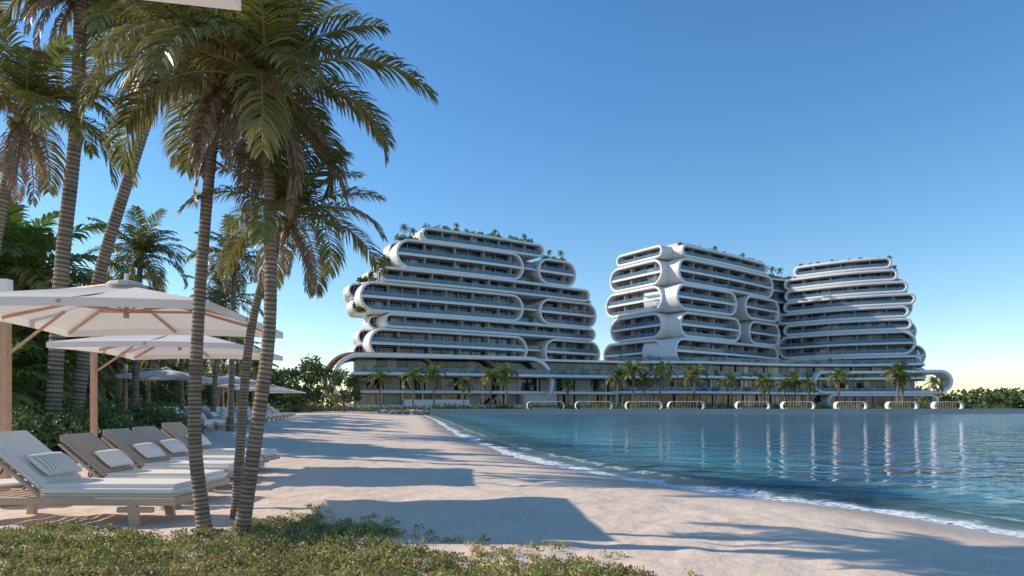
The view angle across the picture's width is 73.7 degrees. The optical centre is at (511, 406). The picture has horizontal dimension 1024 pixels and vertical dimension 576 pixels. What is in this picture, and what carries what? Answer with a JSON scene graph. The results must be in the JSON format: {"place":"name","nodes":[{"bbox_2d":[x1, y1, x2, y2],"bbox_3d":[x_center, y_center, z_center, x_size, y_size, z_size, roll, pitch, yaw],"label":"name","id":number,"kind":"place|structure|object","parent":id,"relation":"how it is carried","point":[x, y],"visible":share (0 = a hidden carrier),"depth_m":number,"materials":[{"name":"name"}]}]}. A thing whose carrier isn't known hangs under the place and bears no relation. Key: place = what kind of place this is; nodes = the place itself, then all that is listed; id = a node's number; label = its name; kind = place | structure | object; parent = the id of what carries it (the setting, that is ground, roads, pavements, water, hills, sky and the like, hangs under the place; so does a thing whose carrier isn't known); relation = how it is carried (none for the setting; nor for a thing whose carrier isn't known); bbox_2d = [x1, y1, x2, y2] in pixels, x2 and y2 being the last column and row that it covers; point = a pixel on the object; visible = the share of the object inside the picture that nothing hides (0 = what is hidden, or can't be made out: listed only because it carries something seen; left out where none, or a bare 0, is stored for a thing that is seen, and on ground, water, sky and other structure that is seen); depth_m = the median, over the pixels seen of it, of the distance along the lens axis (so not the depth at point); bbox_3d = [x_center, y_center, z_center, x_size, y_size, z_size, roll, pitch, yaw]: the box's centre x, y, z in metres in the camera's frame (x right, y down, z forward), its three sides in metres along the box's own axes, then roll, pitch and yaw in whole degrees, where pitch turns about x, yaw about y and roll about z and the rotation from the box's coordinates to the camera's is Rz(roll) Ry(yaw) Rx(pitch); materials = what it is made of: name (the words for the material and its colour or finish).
{"place":"outdoors","nodes":[
{"label":"outdoors","id":0,"kind":"place"},
{"bbox_2d":[0,406,1023,575],"bbox_3d":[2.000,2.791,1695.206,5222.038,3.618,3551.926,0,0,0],"label":"sand beach ground","id":1,"kind":"structure","parent":0,"point":[409,471],"depth_m":9.75,"materials":[{"name":"beige sand"}]},
{"bbox_2d":[0,478,26,505],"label":"sun lounger","id":2,"kind":"object","parent":1,"relation":"on","point":[9,483],"visible":0.33,"depth_m":10.03,"materials":[{"name":"fabric"}]},
{"bbox_2d":[12,342,54,419],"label":"areca palm","id":3,"kind":"object","parent":1,"relation":"on","point":[25,398],"visible":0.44,"depth_m":19.76,"materials":[{"name":"green plant"}]},
{"bbox_2d":[12,324,72,390],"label":"areca palm","id":4,"kind":"object","parent":1,"relation":"on","point":[20,339],"visible":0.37,"depth_m":22.18,"materials":[{"name":"green plant"}]},
{"bbox_2d":[12,328,107,404],"bbox_3d":[-17.286,-0.684,24.194,5.140,4.472,4.920,0,0,-25],"label":"areca palm","id":5,"kind":"object","parent":1,"relation":"on","point":[30,360],"visible":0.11,"depth_m":23.73,"materials":[{"name":"green plant"}]},
{"bbox_2d":[0,198,128,336],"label":"areca palm","id":6,"kind":"object","parent":1,"relation":"on","point":[26,246],"visible":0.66,"depth_m":23.45,"materials":[{"name":"green plant"}]},
{"bbox_2d":[0,10,141,254],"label":"coconut palm tree","id":7,"kind":"object","parent":1,"relation":"on","point":[27,89],"visible":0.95,"depth_m":16.70,"materials":[{"name":"green plant"}]},
{"bbox_2d":[13,284,135,389],"bbox_3d":[-17.115,-1.832,25.077,5.783,5.031,5.535,0,0,31],"label":"areca palm","id":8,"kind":"object","parent":1,"relation":"on","point":[41,343],"visible":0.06,"depth_m":25.18,"materials":[{"name":"green plant"}]},
{"bbox_2d":[42,353,115,406],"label":"areca palm","id":9,"kind":"object","parent":1,"relation":"on","point":[108,387],"visible":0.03,"depth_m":29.76,"materials":[{"name":"green plant"}]},
{"bbox_2d":[0,0,177,444],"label":"coconut palm tree","id":10,"kind":"object","parent":1,"relation":"on","point":[56,356],"visible":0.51,"depth_m":19.84,"materials":[{"name":"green plant"}]},
{"bbox_2d":[0,430,207,526],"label":"sun lounger","id":11,"kind":"object","parent":1,"relation":"on","point":[51,477],"visible":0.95,"depth_m":8.42,"materials":[{"name":"white fabric"}]},
{"bbox_2d":[76,336,131,385],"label":"areca palm","id":12,"kind":"object","parent":1,"relation":"on","point":[118,361],"visible":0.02,"depth_m":42.49,"materials":[{"name":"green plant"}]},
{"bbox_2d":[70,271,146,406],"bbox_3d":[-25.177,-3.509,42.505,6.677,10.050,5.864,0,0,-36],"label":"coconut palm tree","id":13,"kind":"object","parent":1,"relation":"on","point":[100,384],"visible":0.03,"depth_m":41.94,"materials":[{"name":"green plant"}]},
{"bbox_2d":[12,398,207,449],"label":"hedge shrubs","id":14,"kind":"object","parent":1,"relation":"on","point":[40,427],"visible":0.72,"depth_m":18.98,"materials":[{"name":"green plant"}]},
{"bbox_2d":[81,271,152,402],"bbox_3d":[-29.360,-4.235,50.569,7.446,11.612,7.343,0,0,-26],"label":"coconut palm tree","id":15,"kind":"object","parent":1,"relation":"on","point":[118,391],"visible":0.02,"depth_m":50.12,"materials":[{"name":"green plant"}]},
{"bbox_2d":[105,354,139,393],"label":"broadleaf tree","id":16,"kind":"object","parent":1,"relation":"on","point":[129,364],"visible":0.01,"depth_m":51.13,"materials":[{"name":"green plant"}]},
{"bbox_2d":[24,0,232,415],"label":"coconut palm tree","id":17,"kind":"object","parent":1,"relation":"on","point":[90,20],"visible":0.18,"depth_m":20.85,"materials":[{"name":"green plant"}]},
{"bbox_2d":[76,205,192,409],"bbox_3d":[-18.500,-4.195,34.252,4.940,11.200,5.705,0,0,0],"label":"coconut palm tree","id":18,"kind":"object","parent":1,"relation":"on","point":[142,244],"visible":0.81,"depth_m":33.68,"materials":[{"name":"green plant"}]},
{"bbox_2d":[105,359,171,401],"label":"broadleaf tree","id":19,"kind":"object","parent":1,"relation":"on","point":[160,391],"visible":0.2,"depth_m":58.10,"materials":[{"name":"green plant"}]},
{"bbox_2d":[0,273,282,478],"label":"cantilever beach umbrella","id":20,"kind":"object","parent":1,"relation":"on","point":[125,306],"visible":0.96,"depth_m":10.60,"materials":[{"name":"white fabric"}]},
{"bbox_2d":[58,433,229,488],"bbox_3d":[-5.842,0.968,10.697,2.531,1.078,0.819,0,0,3],"label":"sun lounger","id":21,"kind":"object","parent":1,"relation":"on","point":[96,454],"visible":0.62,"depth_m":10.48,"materials":[{"name":"white fabric"}]},
{"bbox_2d":[120,357,173,407],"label":"coconut palm tree","id":22,"kind":"object","parent":1,"relation":"on","point":[149,365],"visible":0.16,"depth_m":43.81,"materials":[{"name":"green plant"}]},
{"bbox_2d":[111,365,211,410],"bbox_3d":[-19.199,-0.619,37.480,4.600,3.290,4.200,0,0,-6],"label":"cantilever beach umbrella","id":23,"kind":"object","parent":1,"relation":"on","point":[166,373],"visible":0.79,"depth_m":37.22,"materials":[{"name":"white fabric"}]},
{"bbox_2d":[139,360,188,405],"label":"broadleaf tree","id":24,"kind":"object","parent":1,"relation":"on","point":[173,393],"visible":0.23,"depth_m":67.79,"materials":[{"name":"green plant"}]},
{"bbox_2d":[46,335,282,467],"bbox_3d":[-7.689,-0.281,15.177,4.180,3.310,3.600,0,0,-5],"label":"cantilever beach umbrella","id":25,"kind":"object","parent":1,"relation":"on","point":[140,347],"visible":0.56,"depth_m":15.28,"materials":[{"name":"white fabric"}]},
{"bbox_2d":[88,428,244,477],"bbox_3d":[-6.092,0.945,12.197,2.531,1.078,0.819,0,0,3],"label":"sun lounger","id":26,"kind":"object","parent":1,"relation":"on","point":[138,451],"visible":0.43,"depth_m":11.93,"materials":[{"name":"white fabric"}]},
{"bbox_2d":[12,374,324,414],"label":"beach edge shrubs","id":27,"kind":"object","parent":1,"relation":"on","point":[294,409],"visible":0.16,"depth_m":50.07,"materials":[{"name":"green plant"}]},
{"bbox_2d":[167,359,209,411],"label":"coconut palm tree","id":28,"kind":"object","parent":1,"relation":"on","point":[181,382],"visible":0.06,"depth_m":47.85,"materials":[{"name":"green plant"}]},
{"bbox_2d":[147,0,240,10],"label":"cantilever beach umbrella","id":29,"kind":"object","parent":1,"relation":"on","point":[229,4],"visible":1,"depth_m":3.52,"materials":[{"name":"white fabric"}]},
{"bbox_2d":[131,426,264,467],"bbox_3d":[-6.292,0.941,13.497,2.531,1.078,0.819,0,0,3],"label":"sun lounger","id":30,"kind":"object","parent":1,"relation":"on","point":[174,449],"visible":0.34,"depth_m":13.31,"materials":[{"name":"white fabric"}]},
{"bbox_2d":[169,407,226,430],"bbox_3d":[-13.717,0.566,29.597,2.410,1.027,0.780,0,0,3],"label":"sun lounger","id":31,"kind":"object","parent":1,"relation":"on","point":[218,423],"visible":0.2,"depth_m":29.35,"materials":[{"name":"white wood"}]},
{"bbox_2d":[179,370,225,406],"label":"broadleaf tree","id":32,"kind":"object","parent":1,"relation":"on","point":[206,392],"visible":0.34,"depth_m":65.46,"materials":[{"name":"green plant"}]},
{"bbox_2d":[77,0,343,530],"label":"coconut palm tree","id":33,"kind":"object","parent":1,"relation":"on","point":[212,104],"visible":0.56,"depth_m":8.03,"materials":[{"name":"green plant"}]},
{"bbox_2d":[184,336,244,405],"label":"coconut palm tree","id":34,"kind":"object","parent":1,"relation":"on","point":[223,365],"visible":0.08,"depth_m":60.20,"materials":[{"name":"green plant"}]},
{"bbox_2d":[201,407,236,421],"bbox_3d":[-14.861,0.559,34.797,2.410,1.027,0.780,0,0,3],"label":"sun lounger","id":35,"kind":"object","parent":1,"relation":"on","point":[208,413],"visible":0.5,"depth_m":34.57,"materials":[{"name":"white wood"}]},
{"bbox_2d":[161,422,279,468],"bbox_3d":[-6.492,0.895,14.997,2.531,1.078,0.819,0,0,3],"label":"sun lounger","id":36,"kind":"object","parent":1,"relation":"on","point":[178,430],"visible":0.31,"depth_m":14.75,"materials":[{"name":"white fabric"}]},
{"bbox_2d":[179,268,263,412],"bbox_3d":[-15.199,-2.952,35.921,4.371,8.726,4.651,0,0,0],"label":"coconut palm tree","id":37,"kind":"object","parent":1,"relation":"on","point":[217,296],"visible":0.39,"depth_m":35.88,"materials":[{"name":"green plant"}]},
{"bbox_2d":[187,374,256,385],"bbox_3d":[-18.796,-0.617,44.960,4.600,3.290,4.200,0,0,-11],"label":"cantilever beach umbrella","id":38,"kind":"object","parent":1,"relation":"on","point":[222,379],"visible":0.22,"depth_m":44.35,"materials":[{"name":"white fabric"}]},
{"bbox_2d":[203,336,256,405],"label":"coconut palm tree","id":39,"kind":"object","parent":1,"relation":"on","point":[212,360],"visible":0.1,"depth_m":55.78,"materials":[{"name":"green plant"}]},
{"bbox_2d":[184,214,278,430],"bbox_3d":[-12.282,-3.417,29.924,4.253,9.646,4.348,0,0,0],"label":"coconut palm tree","id":40,"kind":"object","parent":1,"relation":"on","point":[236,275],"visible":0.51,"depth_m":29.87,"materials":[{"name":"green plant"}]},
{"bbox_2d":[226,338,260,406],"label":"coconut palm tree","id":41,"kind":"object","parent":1,"relation":"on","point":[237,375],"visible":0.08,"depth_m":69.99,"materials":[{"name":"green plant"}]},
{"bbox_2d":[217,378,282,406],"bbox_3d":[-20.796,-0.615,53.960,4.600,3.290,4.200,0,0,-11],"label":"cantilever beach umbrella","id":42,"kind":"object","parent":1,"relation":"on","point":[238,386],"visible":0.33,"depth_m":53.51,"materials":[{"name":"white fabric"}]},
{"bbox_2d":[235,360,278,401],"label":"coconut palm tree","id":43,"kind":"object","parent":1,"relation":"on","point":[255,365],"visible":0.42,"depth_m":84.65,"materials":[{"name":"green plant"}]},
{"bbox_2d":[107,0,438,536],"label":"coconut palm tree","id":44,"kind":"object","parent":1,"relation":"on","point":[267,51],"visible":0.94,"depth_m":7.76,"materials":[{"name":"green plant"}]},
{"bbox_2d":[250,368,295,404],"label":"broadleaf tree","id":45,"kind":"object","parent":1,"relation":"on","point":[278,378],"visible":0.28,"depth_m":107.67,"materials":[{"name":"green plant"}]},
{"bbox_2d":[175,104,387,519],"bbox_3d":[-2.763,-0.895,8.588,2.424,5.101,2.580,0,0,0],"label":"coconut palm tree","id":46,"kind":"object","parent":1,"relation":"on","point":[286,227],"visible":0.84,"depth_m":8.54,"materials":[{"name":"green plant"}]},
{"bbox_2d":[274,388,303,409],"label":"broadleaf tree","id":47,"kind":"object","parent":1,"relation":"on","point":[286,399],"visible":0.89,"depth_m":103.73,"materials":[{"name":"green plant"}]},
{"bbox_2d":[277,354,335,411],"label":"broadleaf tree","id":48,"kind":"object","parent":1,"relation":"on","point":[316,372],"visible":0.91,"depth_m":111.54,"materials":[{"name":"green plant"}]},
{"bbox_2d":[326,367,361,411],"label":"broadleaf tree","id":49,"kind":"object","parent":1,"relation":"on","point":[339,377],"visible":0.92,"depth_m":119.77,"materials":[{"name":"green plant"}]},
{"bbox_2d":[0,502,696,575],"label":"groundcover plants","id":50,"kind":"object","parent":1,"relation":"on","point":[57,552],"visible":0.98,"depth_m":6.46,"materials":[{"name":"green plant"}]},
{"bbox_2d":[377,410,430,414],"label":"shore rocks","id":51,"kind":"object","parent":1,"relation":"on","point":[418,412],"visible":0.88,"depth_m":121.47,"materials":[{"name":"grey stone"}]},
{"bbox_2d":[121,375,1023,408],"bbox_3d":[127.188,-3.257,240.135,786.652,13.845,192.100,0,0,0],"label":"distant trees","id":52,"kind":"object","parent":1,"relation":"on","point":[1014,398],"visible":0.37,"depth_m":278.64,"materials":[{"name":"green plant"}]},
{"bbox_2d":[0,0,1023,405],"label":"sky","id":53,"kind":"structure","parent":0,"point":[784,134],"materials":[{"name":"blue"}]},
{"bbox_2d":[346,409,1023,414],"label":"quay promenade","id":54,"kind":"structure","parent":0,"point":[436,412],"depth_m":134.93,"materials":[{"name":"concrete"}]},
{"bbox_2d":[365,369,391,408],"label":"coconut palm tree","id":55,"kind":"object","parent":54,"relation":"on","point":[379,376],"visible":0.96,"depth_m":140.52,"materials":[{"name":"green plant"}]},
{"bbox_2d":[399,366,427,408],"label":"coconut palm tree","id":56,"kind":"object","parent":54,"relation":"on","point":[412,373],"visible":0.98,"depth_m":136.84,"materials":[{"name":"green plant"}]},
{"bbox_2d":[416,363,448,405],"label":"coconut palm tree","id":57,"kind":"object","parent":54,"relation":"on","point":[431,371],"visible":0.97,"depth_m":137.49,"materials":[{"name":"green plant"}]},
{"bbox_2d":[454,375,475,405],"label":"coconut palm tree","id":58,"kind":"object","parent":54,"relation":"on","point":[464,380],"visible":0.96,"depth_m":139.48,"materials":[{"name":"green plant"}]},
{"bbox_2d":[479,367,505,408],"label":"coconut palm tree","id":59,"kind":"object","parent":54,"relation":"on","point":[489,376],"visible":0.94,"depth_m":138.63,"materials":[{"name":"green plant"}]},
{"bbox_2d":[492,362,518,403],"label":"coconut palm tree","id":60,"kind":"object","parent":54,"relation":"on","point":[505,369],"visible":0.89,"depth_m":139.55,"materials":[{"name":"green plant"}]},
{"bbox_2d":[556,378,577,403],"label":"coconut palm tree","id":61,"kind":"object","parent":54,"relation":"on","point":[567,381],"visible":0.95,"depth_m":149.44,"materials":[{"name":"green plant"}]},
{"bbox_2d":[604,367,631,405],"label":"coconut palm tree","id":62,"kind":"object","parent":54,"relation":"on","point":[617,376],"visible":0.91,"depth_m":142.68,"materials":[{"name":"green plant"}]},
{"bbox_2d":[322,352,924,408],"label":"walls and soffits","id":63,"kind":"structure","parent":54,"relation":"on","point":[470,398],"depth_m":154.52,"materials":[{"name":"paint"}]},
{"bbox_2d":[350,227,591,358],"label":"walls and soffits","id":64,"kind":"structure","parent":63,"relation":"on","point":[522,318],"depth_m":167.01,"materials":[{"name":"paint"}]},
{"bbox_2d":[356,232,583,359],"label":"windows","id":65,"kind":"structure","parent":64,"relation":"attached to","point":[403,337],"depth_m":167.41,"materials":[{"name":"grey glass"}]},
{"bbox_2d":[353,231,588,359],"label":"balcony fins","id":66,"kind":"object","parent":64,"relation":"attached to","point":[533,329],"visible":0.38,"depth_m":169.61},
{"bbox_2d":[343,227,599,359],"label":"white ribbon bands","id":67,"kind":"object","parent":64,"relation":"attached to","point":[538,347],"visible":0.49,"depth_m":167.55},
{"bbox_2d":[355,223,591,356],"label":"terrace planting","id":68,"kind":"object","parent":64,"relation":"on","point":[365,279],"visible":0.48,"depth_m":165.55,"materials":[{"name":"green plant"}]},
{"bbox_2d":[356,358,914,408],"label":"windows","id":69,"kind":"structure","parent":63,"relation":"attached to","point":[449,383],"depth_m":165.79,"materials":[{"name":"grey glass"}]},
{"bbox_2d":[360,354,921,392],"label":"terrace planting","id":70,"kind":"object","parent":63,"relation":"on","point":[586,372],"visible":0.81,"depth_m":166.09,"materials":[{"name":"green plant"}]},
{"bbox_2d":[331,353,952,408],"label":"white ribbon bands","id":71,"kind":"object","parent":63,"relation":"on","point":[946,376],"visible":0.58,"depth_m":162.35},
{"bbox_2d":[611,243,774,362],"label":"walls and soffits","id":72,"kind":"structure","parent":63,"relation":"on","point":[713,280],"depth_m":188.05,"materials":[{"name":"stone"}]},
{"bbox_2d":[616,250,771,362],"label":"balcony fins","id":73,"kind":"object","parent":72,"relation":"attached to","point":[708,346],"visible":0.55,"depth_m":189.77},
{"bbox_2d":[603,244,787,363],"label":"white ribbon bands","id":74,"kind":"object","parent":72,"relation":"attached to","point":[667,308],"visible":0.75,"depth_m":184.90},
{"bbox_2d":[615,250,786,363],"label":"windows","id":75,"kind":"structure","parent":72,"relation":"on","point":[774,296],"depth_m":189.68,"materials":[{"name":"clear glass"}]},
{"bbox_2d":[621,242,790,350],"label":"terrace planting","id":76,"kind":"object","parent":72,"relation":"on","point":[771,275],"visible":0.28,"depth_m":188.48,"materials":[{"name":"green plant"}]},
{"bbox_2d":[784,260,920,376],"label":"walls and soffits","id":77,"kind":"structure","parent":63,"relation":"on","point":[874,298],"depth_m":198.26,"materials":[{"name":"stone"}]},
{"bbox_2d":[786,255,896,355],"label":"terrace planting","id":78,"kind":"object","parent":77,"relation":"on","point":[879,277],"visible":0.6,"depth_m":198.24,"materials":[{"name":"green plant"}]},
{"bbox_2d":[777,257,926,376],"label":"white ribbon bands","id":79,"kind":"object","parent":77,"relation":"on","point":[911,342],"visible":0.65,"depth_m":197.10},
{"bbox_2d":[788,262,915,363],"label":"windows","id":80,"kind":"structure","parent":77,"relation":"attached to","point":[835,340],"depth_m":199.31,"materials":[{"name":"grey glass"}]},
{"bbox_2d":[785,261,918,376],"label":"balcony fins","id":81,"kind":"object","parent":77,"relation":"attached to","point":[825,317],"visible":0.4,"depth_m":201.15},
{"bbox_2d":[615,360,647,406],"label":"coconut palm tree","id":82,"kind":"object","parent":54,"relation":"on","point":[631,369],"visible":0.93,"depth_m":141.96,"materials":[{"name":"green plant"}]},
{"bbox_2d":[360,364,914,407],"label":"balcony fins","id":83,"kind":"object","parent":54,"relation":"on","point":[747,397],"visible":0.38,"depth_m":165.29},
{"bbox_2d":[631,372,654,407],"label":"coconut palm tree","id":84,"kind":"object","parent":54,"relation":"on","point":[645,383],"visible":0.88,"depth_m":143.53,"materials":[{"name":"green plant"}]},
{"bbox_2d":[274,402,1012,411],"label":"promenade planting","id":85,"kind":"object","parent":54,"relation":"on","point":[572,406],"visible":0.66,"depth_m":140.03,"materials":[{"name":"green plant"}]},
{"bbox_2d":[644,361,677,406],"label":"coconut palm tree","id":86,"kind":"object","parent":54,"relation":"on","point":[660,370],"visible":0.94,"depth_m":142.25,"materials":[{"name":"green plant"}]},
{"bbox_2d":[676,363,708,404],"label":"coconut palm tree","id":87,"kind":"object","parent":54,"relation":"on","point":[695,377],"visible":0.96,"depth_m":144.85,"materials":[{"name":"green plant"}]},
{"bbox_2d":[429,409,1023,409],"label":"quay edge kerb","id":88,"kind":"structure","parent":54,"relation":"on","point":[726,409],"depth_m":134.68,"materials":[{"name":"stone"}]},
{"bbox_2d":[717,372,741,406],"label":"coconut palm tree","id":89,"kind":"object","parent":54,"relation":"on","point":[731,379],"visible":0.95,"depth_m":145.76,"materials":[{"name":"green plant"}]},
{"bbox_2d":[752,373,774,405],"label":"coconut palm tree","id":90,"kind":"object","parent":54,"relation":"on","point":[763,382],"visible":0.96,"depth_m":146.52,"materials":[{"name":"green plant"}]},
{"bbox_2d":[774,377,795,408],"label":"coconut palm tree","id":91,"kind":"object","parent":54,"relation":"on","point":[784,383],"visible":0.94,"depth_m":147.80,"materials":[{"name":"green plant"}]},
{"bbox_2d":[786,374,806,404],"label":"coconut palm tree","id":92,"kind":"object","parent":54,"relation":"on","point":[795,378],"visible":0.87,"depth_m":147.54,"materials":[{"name":"green plant"}]},
{"bbox_2d":[780,401,815,408],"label":"waterside cabana","id":93,"kind":"object","parent":54,"relation":"on","point":[813,405],"visible":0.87,"depth_m":138.71,"materials":[{"name":"white concrete"}]},
{"bbox_2d":[801,377,819,405],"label":"coconut palm tree","id":94,"kind":"object","parent":54,"relation":"on","point":[809,382],"visible":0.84,"depth_m":151.42,"materials":[{"name":"green plant"}]},
{"bbox_2d":[823,368,854,406],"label":"coconut palm tree","id":95,"kind":"object","parent":54,"relation":"on","point":[839,374],"visible":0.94,"depth_m":149.31,"materials":[{"name":"green plant"}]},
{"bbox_2d":[833,401,867,408],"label":"waterside cabana","id":96,"kind":"object","parent":54,"relation":"on","point":[865,405],"visible":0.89,"depth_m":140.96,"materials":[{"name":"white concrete"}]},
{"bbox_2d":[880,361,917,405],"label":"coconut palm tree","id":97,"kind":"object","parent":54,"relation":"on","point":[897,368],"visible":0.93,"depth_m":150.56,"materials":[{"name":"green plant"}]},
{"bbox_2d":[885,402,918,408],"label":"waterside cabana","id":98,"kind":"object","parent":54,"relation":"on","point":[902,407],"visible":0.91,"depth_m":143.17,"materials":[{"name":"white concrete"}]},
{"bbox_2d":[889,373,917,403],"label":"coconut palm tree","id":99,"kind":"object","parent":54,"relation":"on","point":[902,380],"visible":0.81,"depth_m":151.83,"materials":[{"name":"green plant"}]},
{"bbox_2d":[922,375,949,401],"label":"coconut palm tree","id":100,"kind":"object","parent":54,"relation":"on","point":[934,383],"visible":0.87,"depth_m":154.37,"materials":[{"name":"green plant"}]},
{"bbox_2d":[930,402,963,408],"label":"waterside cabana","id":101,"kind":"object","parent":54,"relation":"on","point":[933,405],"visible":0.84,"depth_m":145.07,"materials":[{"name":"white concrete"}]},
{"bbox_2d":[424,413,1023,537],"bbox_3d":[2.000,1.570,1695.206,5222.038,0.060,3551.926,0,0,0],"label":"sea water","id":102,"kind":"structure","parent":0,"point":[974,459],"depth_m":25.15,"materials":[{"name":"blue liquid"}]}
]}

